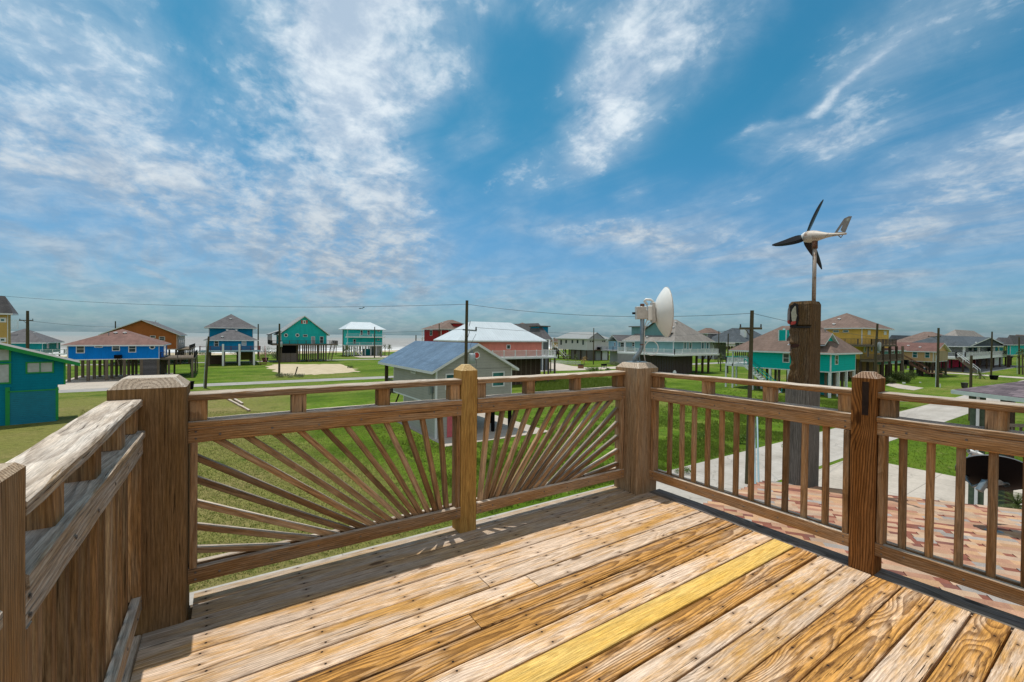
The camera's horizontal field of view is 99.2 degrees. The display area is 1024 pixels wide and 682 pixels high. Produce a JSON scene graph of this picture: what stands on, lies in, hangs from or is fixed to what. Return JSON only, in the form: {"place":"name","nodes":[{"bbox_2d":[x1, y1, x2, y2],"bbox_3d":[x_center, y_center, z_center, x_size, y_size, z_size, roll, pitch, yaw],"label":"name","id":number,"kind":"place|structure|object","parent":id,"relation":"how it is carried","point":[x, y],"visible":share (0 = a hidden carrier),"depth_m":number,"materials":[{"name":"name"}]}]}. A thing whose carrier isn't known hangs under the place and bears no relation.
{"place":"outdoors","nodes":[
{"label":"outdoors","id":0,"kind":"place"},
{"bbox_2d":[0,342,79,425],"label":"stilt house","id":1,"kind":"structure","parent":0,"point":[31,380],"depth_m":35.38,"materials":[{"name":"teal wood"}]},
{"bbox_2d":[0,348,10,361],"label":"window","id":2,"kind":"structure","parent":1,"relation":"in","point":[5,355],"depth_m":34.45,"materials":[{"name":"white glass"}]},
{"bbox_2d":[0,363,10,383],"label":"window","id":3,"kind":"structure","parent":1,"relation":"in","point":[5,368],"depth_m":34.47,"materials":[{"name":"white glass"}]},
{"bbox_2d":[10,390,55,424],"bbox_3d":[-39.068,5.390,35.570,0.070,2.620,2.573,1,1,44],"label":"garage door","id":4,"kind":"structure","parent":1,"relation":"in","point":[21,404],"depth_m":35.51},
{"bbox_2d":[26,361,53,373],"bbox_3d":[-38.786,2.170,35.796,0.080,0.954,1.583,1,1,44],"label":"window","id":5,"kind":"structure","parent":1,"relation":"in","point":[46,366],"depth_m":35.79,"materials":[{"name":"white glass"}]},
{"bbox_2d":[11,331,555,354],"bbox_3d":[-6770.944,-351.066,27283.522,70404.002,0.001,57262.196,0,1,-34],"label":"sea","id":6,"kind":"structure","parent":0,"point":[397,342],"depth_m":571.54,"materials":[{"name":"liquid"}]},
{"bbox_2d":[66,354,609,365],"bbox_3d":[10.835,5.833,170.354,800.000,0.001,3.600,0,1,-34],"label":"road","id":7,"kind":"structure","parent":0,"point":[270,361],"depth_m":117.72,"materials":[{"name":"grey asphalt"}]},
{"bbox_2d":[57,346,730,356],"bbox_3d":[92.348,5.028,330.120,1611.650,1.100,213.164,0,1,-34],"label":"beach","id":8,"kind":"structure","parent":0,"point":[272,353],"depth_m":168.40,"materials":[{"name":"beige sand"}]},
{"bbox_2d":[59,362,734,392],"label":"side road","id":9,"kind":"structure","parent":0,"point":[219,384],"depth_m":67.02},
{"bbox_2d":[0,346,1023,592],"bbox_3d":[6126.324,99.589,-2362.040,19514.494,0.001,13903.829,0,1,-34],"label":"ground","id":10,"kind":"structure","parent":0,"point":[18,440],"depth_m":33.95,"materials":[{"name":"green plant"}]},
{"bbox_2d":[0,296,17,344],"bbox_3d":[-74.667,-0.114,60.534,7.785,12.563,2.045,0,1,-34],"label":"stilt house","id":11,"kind":"structure","parent":10,"relation":"on","point":[7,310],"depth_m":61.79,"materials":[{"name":"beige wood"}]},
{"bbox_2d":[19,311,33,348],"bbox_3d":[-61.363,1.269,55.009,1.753,10.165,0.346,1,1,-4],"label":"utility pole","id":12,"kind":"object","parent":10,"relation":"on","point":[27,320],"visible":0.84,"depth_m":54.90,"materials":[{"name":"brown wood"}]},
{"bbox_2d":[11,320,66,355],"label":"stilt house","id":13,"kind":"structure","parent":10,"relation":"on","point":[43,343],"depth_m":106.12,"materials":[{"name":"teal"}]},
{"bbox_2d":[58,373,172,389],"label":"carport slab","id":14,"kind":"structure","parent":10,"relation":"on","point":[92,383],"depth_m":63.37,"materials":[{"name":"concrete"}]},
{"bbox_2d":[61,329,197,381],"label":"stilt house","id":15,"kind":"structure","parent":10,"relation":"on","point":[150,353],"depth_m":69.30,"materials":[{"name":"blue wood"}]},
{"bbox_2d":[76,346,84,352],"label":"window","id":16,"kind":"structure","parent":15,"relation":"in","point":[79,349],"depth_m":65.37,"materials":[{"name":"white glass"}]},
{"bbox_2d":[112,346,119,350],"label":"window","id":17,"kind":"structure","parent":15,"relation":"in","point":[114,348],"depth_m":67.57,"materials":[{"name":"white glass"}]},
{"bbox_2d":[128,346,135,351],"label":"window","id":18,"kind":"structure","parent":15,"relation":"in","point":[130,348],"depth_m":68.62,"materials":[{"name":"white glass"}]},
{"bbox_2d":[98,319,195,364],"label":"stilt house","id":19,"kind":"structure","parent":10,"relation":"on","point":[173,337],"depth_m":102.89,"materials":[{"name":"orange"}]},
{"bbox_2d":[203,336,209,387],"bbox_3d":[-41.557,2.952,59.233,0.834,7.166,0.303,1,1,-4],"label":"utility pole","id":20,"kind":"object","parent":10,"relation":"on","point":[206,364],"visible":0.94,"depth_m":59.14,"materials":[{"name":"brown wood"}]},
{"bbox_2d":[199,314,266,365],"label":"stilt house","id":21,"kind":"structure","parent":10,"relation":"on","point":[230,333],"depth_m":105.27,"materials":[{"name":"blue wood"}]},
{"bbox_2d":[226,399,250,411],"bbox_3d":[-29.135,6.620,46.028,0.227,0.208,11.419,0,1,-43],"label":"landscape timber","id":22,"kind":"object","parent":10,"relation":"on","point":[241,406],"visible":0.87,"depth_m":44.50,"materials":[{"name":"grey wood"}]},
{"bbox_2d":[257,324,258,358],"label":"utility pole","id":23,"kind":"object","parent":10,"relation":"on","point":[258,343],"visible":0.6,"depth_m":127.90,"materials":[{"name":"brown wood"}]},
{"bbox_2d":[261,346,275,358],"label":"bush","id":24,"kind":"object","parent":10,"relation":"on","point":[273,355],"visible":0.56,"depth_m":131.53,"materials":[{"name":"green plant"}]},
{"bbox_2d":[278,324,282,372],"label":"utility pole","id":25,"kind":"object","parent":10,"relation":"on","point":[280,344],"visible":0.98,"depth_m":76.75,"materials":[{"name":"brown wood"}]},
{"bbox_2d":[275,373,295,376],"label":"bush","id":26,"kind":"object","parent":10,"relation":"on","point":[279,374],"visible":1,"depth_m":75.45,"materials":[{"name":"green plant"}]},
{"bbox_2d":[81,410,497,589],"bbox_3d":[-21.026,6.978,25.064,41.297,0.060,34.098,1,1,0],"label":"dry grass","id":27,"kind":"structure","parent":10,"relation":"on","point":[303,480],"depth_m":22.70,"materials":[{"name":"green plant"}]},
{"bbox_2d":[267,316,337,361],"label":"stilt house","id":28,"kind":"structure","parent":10,"relation":"on","point":[296,333],"depth_m":119.22,"materials":[{"name":"teal wood"}]},
{"bbox_2d":[265,364,360,375],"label":"sand lot","id":29,"kind":"structure","parent":10,"relation":"on","point":[312,369],"depth_m":93.98,"materials":[{"name":"beige sand"}]},
{"bbox_2d":[336,322,385,355],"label":"stilt house","id":30,"kind":"structure","parent":10,"relation":"on","point":[357,334],"depth_m":156.65,"materials":[{"name":"teal wood"}]},
{"bbox_2d":[354,355,387,357],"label":"seaside parking","id":31,"kind":"structure","parent":10,"relation":"on","point":[377,356],"depth_m":150.26,"materials":[{"name":"beige concrete"}]},
{"bbox_2d":[421,320,463,341],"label":"stilt house","id":32,"kind":"structure","parent":10,"relation":"on","point":[432,334],"depth_m":136.43,"materials":[{"name":"red wood"}]},
{"bbox_2d":[463,300,476,368],"bbox_3d":[-2.650,2.389,26.997,0.876,9.803,0.399,1,1,-11],"label":"utility pole","id":33,"kind":"object","parent":10,"relation":"on","point":[472,358],"visible":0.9,"depth_m":26.92,"materials":[{"name":"brown wood"}]},
{"bbox_2d":[8,296,462,306],"bbox_3d":[-23.546,-3.028,31.492,42.499,1.249,0.020,1,1,12],"label":"overhead cable","id":34,"kind":"object","parent":33,"relation":"attached to","point":[229,306],"visible":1,"depth_m":30.91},
{"bbox_2d":[468,304,749,316],"bbox_3d":[4.801,-1.776,24.736,15.846,0.814,0.020,1,1,16],"label":"overhead cable","id":35,"kind":"object","parent":33,"relation":"attached to","point":[595,315],"visible":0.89,"depth_m":24.78,"materials":[{"name":"black rubber"}]},
{"bbox_2d":[487,328,738,335],"bbox_3d":[14.519,-0.982,60.689,15.276,0.420,74.972,1,1,15],"label":"overhead cable","id":36,"kind":"object","parent":33,"relation":"hanging from","point":[621,335],"visible":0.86,"depth_m":41.94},
{"bbox_2d":[398,413,546,446],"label":"house slab","id":37,"kind":"structure","parent":10,"relation":"on","point":[480,424],"depth_m":34.62,"materials":[{"name":"concrete"}]},
{"bbox_2d":[378,341,518,438],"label":"stilt house","id":38,"kind":"structure","parent":37,"relation":"on","point":[416,360],"depth_m":34.20,"materials":[{"name":"grey wood"}]},
{"bbox_2d":[447,416,451,436],"bbox_3d":[-3.991,6.018,32.468,1.850,2.100,0.070,0,1,-34],"label":"pink door","id":39,"kind":"structure","parent":38,"relation":"in","point":[449,419],"depth_m":32.03,"materials":[{"name":"pink wood"}]},
{"bbox_2d":[445,374,453,389],"bbox_3d":[-4.473,3.000,32.099,0.973,1.196,0.080,0,1,-34],"label":"window","id":40,"kind":"structure","parent":38,"relation":"in","point":[446,375],"depth_m":31.96,"materials":[{"name":"white glass"}]},
{"bbox_2d":[492,371,504,386],"bbox_3d":[-1.094,3.005,34.349,1.151,1.185,0.080,0,1,-34],"label":"window","id":41,"kind":"structure","parent":38,"relation":"in","point":[502,373],"depth_m":34.36,"materials":[{"name":"white glass"}]},
{"bbox_2d":[433,321,556,384],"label":"stilt house","id":42,"kind":"structure","parent":10,"relation":"on","point":[522,350],"depth_m":67.45,"materials":[{"name":"pink"}]},
{"bbox_2d":[551,338,557,353],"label":"stilt house","id":43,"kind":"structure","parent":10,"relation":"on","point":[555,341],"depth_m":190.66,"materials":[{"name":"beige"}]},
{"bbox_2d":[551,360,580,364],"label":"picket fence","id":44,"kind":"object","parent":10,"relation":"on","point":[573,363],"visible":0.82,"depth_m":119.80,"materials":[{"name":"white paint"}]},
{"bbox_2d":[121,486,1023,681],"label":"wooden deck","id":45,"kind":"structure","parent":10,"relation":"on","point":[612,584],"depth_m":2.46,"materials":[{"name":"brown wood"}]},
{"bbox_2d":[0,462,25,681],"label":"deck post","id":46,"kind":"object","parent":45,"relation":"on","point":[12,564],"visible":1,"depth_m":0.84,"materials":[{"name":"brown wood"}]},
{"bbox_2d":[0,610,2,629],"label":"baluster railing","id":47,"kind":"object","parent":46,"relation":"attached to","point":[1,619],"visible":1,"depth_m":0.78,"materials":[{"name":"wood"}]},
{"bbox_2d":[107,374,189,635],"bbox_3d":[-2.014,3.805,2.426,0.325,7.226,0.319,0,1,-34],"label":"deck post","id":48,"kind":"object","parent":45,"relation":"attached to","point":[163,415],"visible":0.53,"depth_m":2.30,"materials":[{"name":"brown wood"}]},
{"bbox_2d":[6,399,145,681],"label":"baluster railing","id":49,"kind":"object","parent":48,"relation":"attached to","point":[83,554],"visible":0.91,"depth_m":1.47,"materials":[{"name":"brown wood"}]},
{"bbox_2d":[188,378,461,584],"bbox_3d":[-1.158,0.848,3.012,1.731,1.101,0.159,0,1,-34],"label":"sunburst railing","id":50,"kind":"object","parent":48,"relation":"attached to","point":[299,418],"visible":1,"depth_m":2.88,"materials":[{"name":"brown wood"}]},
{"bbox_2d":[452,364,476,533],"bbox_3d":[-0.385,1.007,3.543,0.148,1.636,0.148,0,1,-34],"label":"deck post","id":51,"kind":"object","parent":45,"relation":"on","point":[466,520],"visible":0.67,"depth_m":3.48,"materials":[{"name":"brown wood"}]},
{"bbox_2d":[614,362,657,494],"bbox_3d":[1.260,3.827,4.580,0.314,7.211,0.314,0,1,-34],"label":"deck post","id":52,"kind":"object","parent":45,"relation":"on","point":[638,385],"visible":0.3,"depth_m":4.40,"materials":[{"name":"brown wood"}]},
{"bbox_2d":[476,370,625,513],"bbox_3d":[0.401,0.855,4.051,1.726,1.100,0.159,0,1,-34],"label":"sunburst railing","id":53,"kind":"object","parent":52,"relation":"attached to","point":[537,483],"visible":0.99,"depth_m":3.96,"materials":[{"name":"brown wood"}]},
{"bbox_2d":[625,287,673,362],"bbox_3d":[1.528,-0.153,4.518,0.487,0.825,0.464,0,1,-34],"label":"dish antenna","id":54,"kind":"object","parent":52,"relation":"on","point":[659,312],"visible":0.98,"depth_m":4.49,"materials":[{"name":"metal"}]},
{"bbox_2d":[650,372,851,545],"bbox_3d":[1.938,0.874,3.772,0.160,1.101,1.698,0,1,-34],"label":"baluster railing","id":55,"kind":"object","parent":52,"relation":"attached to","point":[769,407],"visible":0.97,"depth_m":3.56,"materials":[{"name":"brown wood"}]},
{"bbox_2d":[848,371,884,576],"bbox_3d":[2.444,1.036,3.006,0.164,1.651,0.145,0,1,-34],"label":"deck post","id":56,"kind":"object","parent":45,"relation":"on","point":[868,387],"visible":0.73,"depth_m":2.95,"materials":[{"name":"brown wood"}]},
{"bbox_2d":[875,391,1023,605],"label":"baluster railing","id":57,"kind":"object","parent":56,"relation":"attached to","point":[995,436],"visible":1,"depth_m":2.62,"materials":[{"name":"brown wood"}]},
{"bbox_2d":[552,332,608,360],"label":"stilt house","id":58,"kind":"structure","parent":10,"relation":"on","point":[580,344],"depth_m":144.05,"materials":[{"name":"white"}]},
{"bbox_2d":[595,351,600,359],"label":"garage door","id":59,"kind":"structure","parent":58,"relation":"in","point":[597,353],"depth_m":143.11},
{"bbox_2d":[602,351,606,359],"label":"garage door","id":60,"kind":"structure","parent":58,"relation":"in","point":[604,353],"depth_m":144.69,"materials":[{"name":"white paint"}]},
{"bbox_2d":[545,362,615,370],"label":"shell yard","id":61,"kind":"structure","parent":10,"relation":"on","point":[561,367],"depth_m":106.78,"materials":[{"name":"beige gravel"}]},
{"bbox_2d":[514,323,552,369],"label":"stilt house","id":62,"kind":"structure","parent":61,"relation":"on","point":[542,332],"depth_m":99.48,"materials":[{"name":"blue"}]},
{"bbox_2d":[535,376,666,391],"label":"ditch reeds","id":63,"kind":"object","parent":10,"relation":"on","point":[563,384],"visible":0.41,"depth_m":65.43,"materials":[{"name":"green plant"}]},
{"bbox_2d":[606,361,618,365],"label":"bush","id":64,"kind":"object","parent":10,"relation":"on","point":[614,363],"visible":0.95,"depth_m":117.64,"materials":[{"name":"green plant"}]},
{"bbox_2d":[617,320,719,373],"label":"stilt house","id":65,"kind":"structure","parent":10,"relation":"on","point":[675,352],"depth_m":93.53,"materials":[{"name":"green"}]},
{"bbox_2d":[675,467,690,473],"bbox_3d":[9.520,7.151,24.096,0.801,0.495,0.955,0,1,-34],"label":"bush","id":66,"kind":"object","parent":10,"relation":"on","point":[687,468],"visible":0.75,"depth_m":24.05,"materials":[{"name":"green plant"}]},
{"bbox_2d":[697,431,704,439],"bbox_3d":[13.919,6.929,32.024,1.368,0.790,0.919,1,1,-5],"label":"bush","id":67,"kind":"object","parent":10,"relation":"on","point":[703,435],"visible":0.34,"depth_m":31.90,"materials":[{"name":"green plant"}]},
{"bbox_2d":[698,328,725,358],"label":"stilt house","id":68,"kind":"structure","parent":10,"relation":"on","point":[713,345],"depth_m":161.32,"materials":[{"name":"grey"}]},
{"bbox_2d":[714,353,725,370],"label":"palm tree","id":69,"kind":"object","parent":10,"relation":"on","point":[720,360],"visible":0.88,"depth_m":100.99,"materials":[{"name":"green plant"}]},
{"bbox_2d":[727,334,728,372],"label":"utility pole","id":70,"kind":"object","parent":10,"relation":"on","point":[727,351],"visible":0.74,"depth_m":94.97,"materials":[{"name":"brown wood"}]},
{"bbox_2d":[710,328,760,360],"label":"stilt house","id":71,"kind":"structure","parent":10,"relation":"on","point":[738,337],"depth_m":154.25,"materials":[{"name":"grey"}]},
{"bbox_2d":[739,433,745,442],"bbox_3d":[16.467,6.961,31.167,1.122,0.820,0.776,1,1,39],"label":"bush","id":72,"kind":"object","parent":10,"relation":"on","point":[743,437],"visible":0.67,"depth_m":31.10,"materials":[{"name":"green plant"}]},
{"bbox_2d":[739,310,761,483],"bbox_3d":[11.287,2.968,20.757,1.039,9.083,4.713,1,1,29],"label":"utility pole","id":73,"kind":"object","parent":10,"relation":"on","point":[751,328],"visible":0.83,"depth_m":22.44,"materials":[{"name":"brown wood"}]},
{"bbox_2d":[725,326,862,397],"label":"stilt house","id":74,"kind":"structure","parent":10,"relation":"on","point":[771,349],"depth_m":61.10,"materials":[{"name":"teal"}]},
{"bbox_2d":[783,353,789,362],"bbox_3d":[38.204,2.369,60.698,0.080,1.282,0.878,0,1,-34],"label":"window","id":75,"kind":"structure","parent":74,"relation":"in","point":[786,356],"depth_m":60.65,"materials":[{"name":"white glass"}]},
{"bbox_2d":[821,313,903,379],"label":"stilt house","id":76,"kind":"structure","parent":10,"relation":"on","point":[847,324],"depth_m":81.48,"materials":[{"name":"yellow"}]},
{"bbox_2d":[873,324,880,371],"bbox_3d":[51.964,2.527,62.048,1.044,10.009,0.395,1,1,2],"label":"utility pole","id":77,"kind":"object","parent":10,"relation":"on","point":[877,344],"visible":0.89,"depth_m":61.91,"materials":[{"name":"brown wood"}]},
{"bbox_2d":[884,375,896,383],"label":"bush","id":78,"kind":"object","parent":10,"relation":"on","point":[889,379],"visible":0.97,"depth_m":75.93,"materials":[{"name":"green plant"}]},
{"bbox_2d":[877,346,908,375],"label":"stilt house","id":79,"kind":"structure","parent":10,"relation":"on","point":[906,362],"depth_m":87.28,"materials":[{"name":"green"}]},
{"bbox_2d":[889,335,908,340],"bbox_3d":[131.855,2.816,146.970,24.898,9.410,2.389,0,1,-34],"label":"stilt house","id":80,"kind":"structure","parent":10,"relation":"on","point":[897,337],"depth_m":142.94,"materials":[{"name":"grey"}]},
{"bbox_2d":[887,370,917,382],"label":"bush","id":81,"kind":"object","parent":10,"relation":"on","point":[899,376],"visible":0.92,"depth_m":77.84,"materials":[{"name":"green plant"}]},
{"bbox_2d":[887,383,920,389],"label":"concrete pad","id":82,"kind":"object","parent":10,"relation":"on","point":[896,385],"visible":0.86,"depth_m":71.15,"materials":[{"name":"beige concrete"}]},
{"bbox_2d":[891,342,951,376],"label":"stilt house","id":83,"kind":"structure","parent":10,"relation":"on","point":[920,354],"depth_m":93.79,"materials":[{"name":"brown"}]},
{"bbox_2d":[891,332,975,367],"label":"stilt house","id":84,"kind":"structure","parent":10,"relation":"on","point":[919,336],"depth_m":133.37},
{"bbox_2d":[928,328,940,386],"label":"utility pole","id":85,"kind":"object","parent":10,"relation":"on","point":[938,336],"visible":1,"depth_m":70.95,"materials":[{"name":"brown wood"}]},
{"bbox_2d":[934,368,949,376],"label":"palm tree","id":86,"kind":"object","parent":10,"relation":"on","point":[941,370],"visible":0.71,"depth_m":91.95,"materials":[{"name":"green plant"}]},
{"bbox_2d":[905,335,1013,373],"bbox_3d":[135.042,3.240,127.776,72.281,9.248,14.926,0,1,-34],"label":"stilt house","id":87,"kind":"structure","parent":10,"relation":"on","point":[962,348],"depth_m":115.75,"materials":[{"name":"grey wood"}]},
{"bbox_2d":[945,330,982,336],"bbox_3d":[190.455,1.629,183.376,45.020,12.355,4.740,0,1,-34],"label":"stilt house","id":88,"kind":"structure","parent":10,"relation":"on","point":[963,333],"depth_m":178.18,"materials":[{"name":"grey"}]},
{"bbox_2d":[960,382,967,387],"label":"waste bin","id":89,"kind":"object","parent":10,"relation":"on","point":[964,385],"visible":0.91,"depth_m":69.90,"materials":[{"name":"black plastic"}]},
{"bbox_2d":[914,365,1021,372],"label":"carport slab","id":90,"kind":"structure","parent":10,"relation":"on","point":[982,368],"depth_m":120.43,"materials":[{"name":"grey concrete"}]},
{"bbox_2d":[968,355,972,420],"bbox_3d":[43.227,4.502,41.052,0.238,6.293,0.238,0,1,-34],"label":"utility pole","id":91,"kind":"object","parent":10,"relation":"on","point":[971,371],"visible":0.45,"depth_m":40.99,"materials":[{"name":"brown wood"}]},
{"bbox_2d":[950,373,1023,378],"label":"footpath","id":92,"kind":"structure","parent":10,"relation":"on","point":[988,375],"depth_m":94.28,"materials":[{"name":"concrete"}]},
{"bbox_2d":[990,332,992,374],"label":"utility pole","id":93,"kind":"object","parent":10,"relation":"on","point":[991,357],"visible":0.82,"depth_m":88.95,"materials":[{"name":"brown wood"}]},
{"bbox_2d":[989,375,998,379],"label":"waste bin","id":94,"kind":"object","parent":10,"relation":"on","point":[993,377],"visible":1,"depth_m":85.73,"materials":[{"name":"black plastic"}]},
{"bbox_2d":[996,337,1006,350],"bbox_3d":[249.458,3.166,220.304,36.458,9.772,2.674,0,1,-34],"label":"stilt house","id":95,"kind":"structure","parent":10,"relation":"on","point":[1001,339],"depth_m":213.26,"materials":[{"name":"grey"}]},
{"bbox_2d":[998,491,1021,508],"bbox_3d":[18.336,6.580,15.818,1.378,2.133,1.364,1,1,7],"label":"palm tree","id":96,"kind":"object","parent":10,"relation":"on","point":[1016,503],"visible":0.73,"depth_m":15.84,"materials":[{"name":"green plant"}]},
{"bbox_2d":[1003,335,1023,366],"bbox_3d":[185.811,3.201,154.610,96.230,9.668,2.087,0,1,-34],"label":"stilt house","id":97,"kind":"structure","parent":10,"relation":"on","point":[1011,342],"depth_m":128.95,"materials":[{"name":"teal"}]},
{"bbox_2d":[1014,348,1023,374],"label":"palm tree","id":98,"kind":"object","parent":10,"relation":"on","point":[1021,352],"visible":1,"depth_m":100.03,"materials":[{"name":"green plant"}]},
{"bbox_2d":[1018,337,1019,373],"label":"utility pole","id":99,"kind":"object","parent":10,"relation":"on","point":[1019,355],"visible":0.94,"depth_m":101.01,"materials":[{"name":"brown wood"}]},
{"bbox_2d":[0,0,1023,339],"label":"sky","id":100,"kind":"structure","parent":0,"point":[273,162],"materials":[{"name":"blue"}]},
{"bbox_2d":[189,380,1023,604],"bbox_3d":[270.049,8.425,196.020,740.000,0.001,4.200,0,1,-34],"label":"road","id":101,"kind":"structure","parent":0,"point":[939,413],"depth_m":25.73,"materials":[{"name":"concrete"}]},
{"bbox_2d":[601,335,633,363],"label":"stilt house","id":102,"kind":"structure","parent":0,"point":[614,342],"depth_m":125.80,"materials":[{"name":"blue"}]},
{"bbox_2d":[818,461,1021,670],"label":"driveway","id":103,"kind":"structure","parent":0,"point":[944,486],"depth_m":22.86,"materials":[{"name":"concrete"}]},
{"bbox_2d":[785,301,820,487],"bbox_3d":[4.210,3.503,6.390,0.350,8.153,0.334,0,1,-34],"label":"carved totem post","id":104,"kind":"object","parent":103,"relation":"on","point":[804,319],"visible":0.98,"depth_m":6.25,"materials":[{"name":"brown wood"}]},
{"bbox_2d":[772,200,851,300],"bbox_3d":[4.381,-1.325,6.401,0.917,1.546,0.792,1,1,35],"label":"wind turbine","id":105,"kind":"object","parent":104,"relation":"on","point":[810,239],"visible":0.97,"depth_m":6.31,"materials":[{"name":"paint"}]},
{"bbox_2d":[703,481,1023,617],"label":"brick patio","id":106,"kind":"structure","parent":103,"relation":"on","point":[1008,557],"depth_m":4.46,"materials":[{"name":"pink"}]},
{"bbox_2d":[955,449,1022,532],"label":"barbecue grill","id":107,"kind":"object","parent":106,"relation":"on","point":[1010,478],"visible":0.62,"depth_m":4.53,"materials":[{"name":"black metal"}]},
{"bbox_2d":[951,381,1023,507],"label":"roofed landing","id":108,"kind":"object","parent":103,"relation":"on","point":[1012,392],"visible":0.39,"depth_m":17.56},
{"bbox_2d":[839,415,1023,472],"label":"verge grass","id":109,"kind":"structure","parent":0,"point":[936,453],"depth_m":28.96,"materials":[{"name":"green plant"}]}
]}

